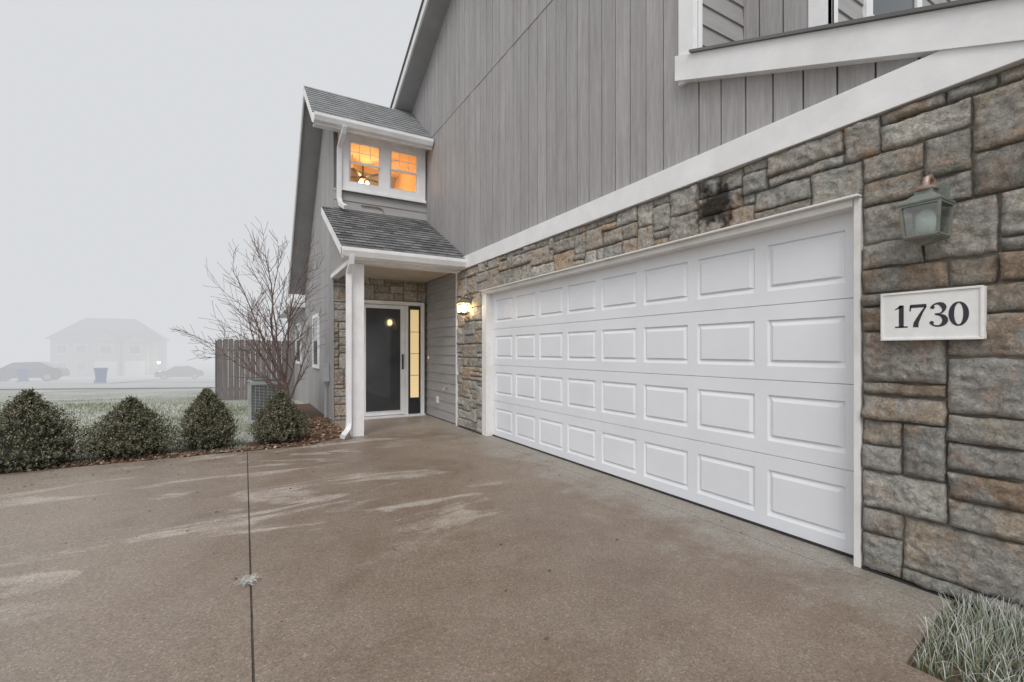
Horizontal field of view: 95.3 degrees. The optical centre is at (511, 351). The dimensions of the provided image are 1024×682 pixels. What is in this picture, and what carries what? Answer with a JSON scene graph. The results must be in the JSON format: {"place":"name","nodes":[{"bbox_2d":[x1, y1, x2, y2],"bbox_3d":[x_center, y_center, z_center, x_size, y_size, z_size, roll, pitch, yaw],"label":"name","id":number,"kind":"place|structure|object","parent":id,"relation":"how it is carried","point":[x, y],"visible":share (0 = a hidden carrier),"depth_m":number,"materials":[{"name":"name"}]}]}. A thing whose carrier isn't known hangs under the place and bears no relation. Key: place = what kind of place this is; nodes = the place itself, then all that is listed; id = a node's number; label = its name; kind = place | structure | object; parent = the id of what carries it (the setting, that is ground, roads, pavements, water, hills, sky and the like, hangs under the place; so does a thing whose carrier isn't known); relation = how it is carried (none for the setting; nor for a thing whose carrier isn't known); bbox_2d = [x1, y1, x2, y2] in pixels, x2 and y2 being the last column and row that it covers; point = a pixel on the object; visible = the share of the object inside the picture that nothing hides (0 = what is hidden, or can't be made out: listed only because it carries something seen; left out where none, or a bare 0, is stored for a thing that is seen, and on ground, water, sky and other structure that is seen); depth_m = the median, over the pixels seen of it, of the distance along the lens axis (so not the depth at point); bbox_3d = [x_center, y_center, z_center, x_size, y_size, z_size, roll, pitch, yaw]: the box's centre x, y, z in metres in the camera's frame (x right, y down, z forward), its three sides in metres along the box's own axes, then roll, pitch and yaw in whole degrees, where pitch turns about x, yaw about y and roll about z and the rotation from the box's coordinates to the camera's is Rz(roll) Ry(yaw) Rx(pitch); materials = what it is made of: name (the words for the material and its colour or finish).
{"place":"outdoors","nodes":[
{"label":"outdoors","id":0,"kind":"place"},
{"bbox_2d":[0,375,214,388],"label":"street","id":1,"kind":"structure","parent":0,"point":[34,383],"depth_m":30.23,"materials":[{"name":"grey asphalt"}]},
{"bbox_2d":[17,368,29,381],"bbox_3d":[-38.193,1.881,36.482,0.880,1.100,0.700,0,0,43],"label":"trash bin","id":2,"kind":"object","parent":1,"relation":"on","point":[23,373],"visible":0.96,"depth_m":36.26,"materials":[{"name":"grey plastic"}]},
{"bbox_2d":[0,362,69,380],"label":"parked car","id":3,"kind":"object","parent":1,"relation":"on","point":[46,371],"visible":0.98,"depth_m":40.09,"materials":[{"name":"paint"}]},
{"bbox_2d":[93,368,107,383],"bbox_3d":[-28.700,1.706,32.584,0.880,1.100,0.700,0,0,43],"label":"trash bin","id":4,"kind":"object","parent":1,"relation":"on","point":[100,375],"visible":1,"depth_m":32.34,"materials":[{"name":"blue plastic"}]},
{"bbox_2d":[154,366,203,379],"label":"parked car","id":5,"kind":"object","parent":1,"relation":"on","point":[185,371],"visible":1,"depth_m":53.40,"materials":[{"name":"paint"}]},
{"bbox_2d":[0,0,421,355],"label":"sky","id":6,"kind":"structure","parent":0,"point":[139,139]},
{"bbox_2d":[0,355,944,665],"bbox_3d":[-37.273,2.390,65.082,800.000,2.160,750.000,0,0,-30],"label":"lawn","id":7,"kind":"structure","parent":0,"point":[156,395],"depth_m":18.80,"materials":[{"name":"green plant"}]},
{"bbox_2d":[44,318,169,376],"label":"suburban house","id":8,"kind":"structure","parent":7,"relation":"on","point":[116,347],"depth_m":64.92,"materials":[{"name":"grey"}]},
{"bbox_2d":[0,397,250,468],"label":"grass","id":9,"kind":"structure","parent":7,"relation":"on","point":[109,404],"depth_m":10.07,"materials":[{"name":"green plant"}]},
{"bbox_2d":[0,403,355,473],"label":"mulch bed","id":10,"kind":"object","parent":7,"relation":"on","point":[323,429],"visible":0.56,"depth_m":6.29,"materials":[{"name":"soil"}]},
{"bbox_2d":[0,387,94,472],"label":"evergreen shrub","id":11,"kind":"object","parent":10,"relation":"on","point":[32,436],"visible":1,"depth_m":5.09,"materials":[{"name":"green plant"}]},
{"bbox_2d":[73,395,178,459],"bbox_3d":[-4.702,0.924,5.763,1.026,0.786,1.045,0,0,-30],"label":"evergreen shrub","id":12,"kind":"object","parent":10,"relation":"on","point":[128,430],"visible":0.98,"depth_m":5.58,"materials":[{"name":"green plant"}]},
{"bbox_2d":[173,386,239,450],"bbox_3d":[-4.083,0.889,6.231,0.795,0.850,0.865,0,0,-30],"label":"evergreen shrub","id":13,"kind":"object","parent":10,"relation":"on","point":[208,425],"visible":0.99,"depth_m":6.05,"materials":[{"name":"green plant"}]},
{"bbox_2d":[170,217,328,407],"bbox_3d":[-4.137,-0.474,8.225,2.784,3.579,1.925,0,0,-59],"label":"bare tree","id":14,"kind":"object","parent":10,"relation":"on","point":[282,377],"visible":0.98,"depth_m":8.11,"materials":[{"name":"brown plant"}]},
{"bbox_2d":[248,378,282,421],"bbox_3d":[-4.739,0.935,9.040,0.660,0.790,0.660,0,0,-30],"label":"air conditioner unit","id":15,"kind":"object","parent":10,"relation":"on","point":[260,392],"visible":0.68,"depth_m":8.70,"materials":[{"name":"metal"}]},
{"bbox_2d":[246,389,313,443],"bbox_3d":[-3.287,0.927,6.664,0.920,0.792,1.017,0,0,-30],"label":"evergreen shrub","id":16,"kind":"object","parent":10,"relation":"on","point":[279,423],"visible":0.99,"depth_m":6.51,"materials":[{"name":"green plant"}]},
{"bbox_2d":[215,339,294,399],"bbox_3d":[-9.803,0.698,17.813,2.232,2.158,7.458,0,0,-30],"label":"wooden fence","id":17,"kind":"object","parent":7,"relation":"on","point":[225,368],"visible":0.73,"depth_m":14.36,"materials":[{"name":"brown wood"}]},
{"bbox_2d":[277,0,1023,625],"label":"townhouse","id":18,"kind":"structure","parent":7,"relation":"on","point":[667,248],"depth_m":3.81,"materials":[{"name":"stone"}]},
{"bbox_2d":[277,300,328,416],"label":"side windows","id":19,"kind":"structure","parent":18,"relation":"in","point":[316,358],"depth_m":10.51,"materials":[{"name":"white glass"}]},
{"bbox_2d":[338,132,425,203],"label":"entry upper windows","id":20,"kind":"structure","parent":18,"relation":"in","point":[384,189],"depth_m":8.97,"materials":[{"name":"white glass"}]},
{"bbox_2d":[456,293,472,314],"bbox_3d":[-0.746,-0.753,7.444,0.235,0.366,0.180,0,0,-30],"label":"wall lantern","id":21,"kind":"object","parent":18,"relation":"attached to","point":[463,301],"depth_m":7.40,"materials":[{"name":"metal"}]},
{"bbox_2d":[492,211,853,558],"bbox_3d":[0.935,0.207,4.967,0.044,2.146,4.890,0,0,-30],"label":"garage door","id":22,"kind":"structure","parent":18,"relation":"in","point":[718,377],"depth_m":3.77,"materials":[{"name":"paint"}]},
{"bbox_2d":[873,0,914,14],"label":"upper window glass","id":23,"kind":"structure","parent":18,"relation":"in","point":[879,6],"depth_m":3.96,"materials":[{"name":"grey"}]},
{"bbox_2d":[897,174,955,245],"bbox_3d":[2.142,-0.728,2.402,0.235,0.366,0.180,0,0,-30],"label":"wall lantern","id":24,"kind":"object","parent":18,"relation":"attached to","point":[930,202],"depth_m":2.37,"materials":[{"name":"metal"}]},
{"bbox_2d":[881,285,986,340],"bbox_3d":[2.196,-0.189,2.452,0.052,0.262,0.421,0,0,-30],"label":"house number sign","id":25,"kind":"object","parent":18,"relation":"attached to","point":[957,313],"visible":1,"depth_m":2.42,"materials":[{"name":"white stone"}]},
{"bbox_2d":[911,605,1023,681],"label":"soil strip","id":26,"kind":"object","parent":7,"relation":"on","point":[951,679],"depth_m":1.96,"materials":[{"name":"brown soil"}]},
{"bbox_2d":[894,587,1023,681],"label":"frosty grass","id":27,"kind":"structure","parent":26,"relation":"on","point":[985,619],"depth_m":1.98,"materials":[{"name":"green plant"}]},
{"bbox_2d":[0,414,953,681],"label":"driveway","id":28,"kind":"structure","parent":0,"point":[388,558],"depth_m":2.62,"materials":[{"name":"concrete"}]}
]}

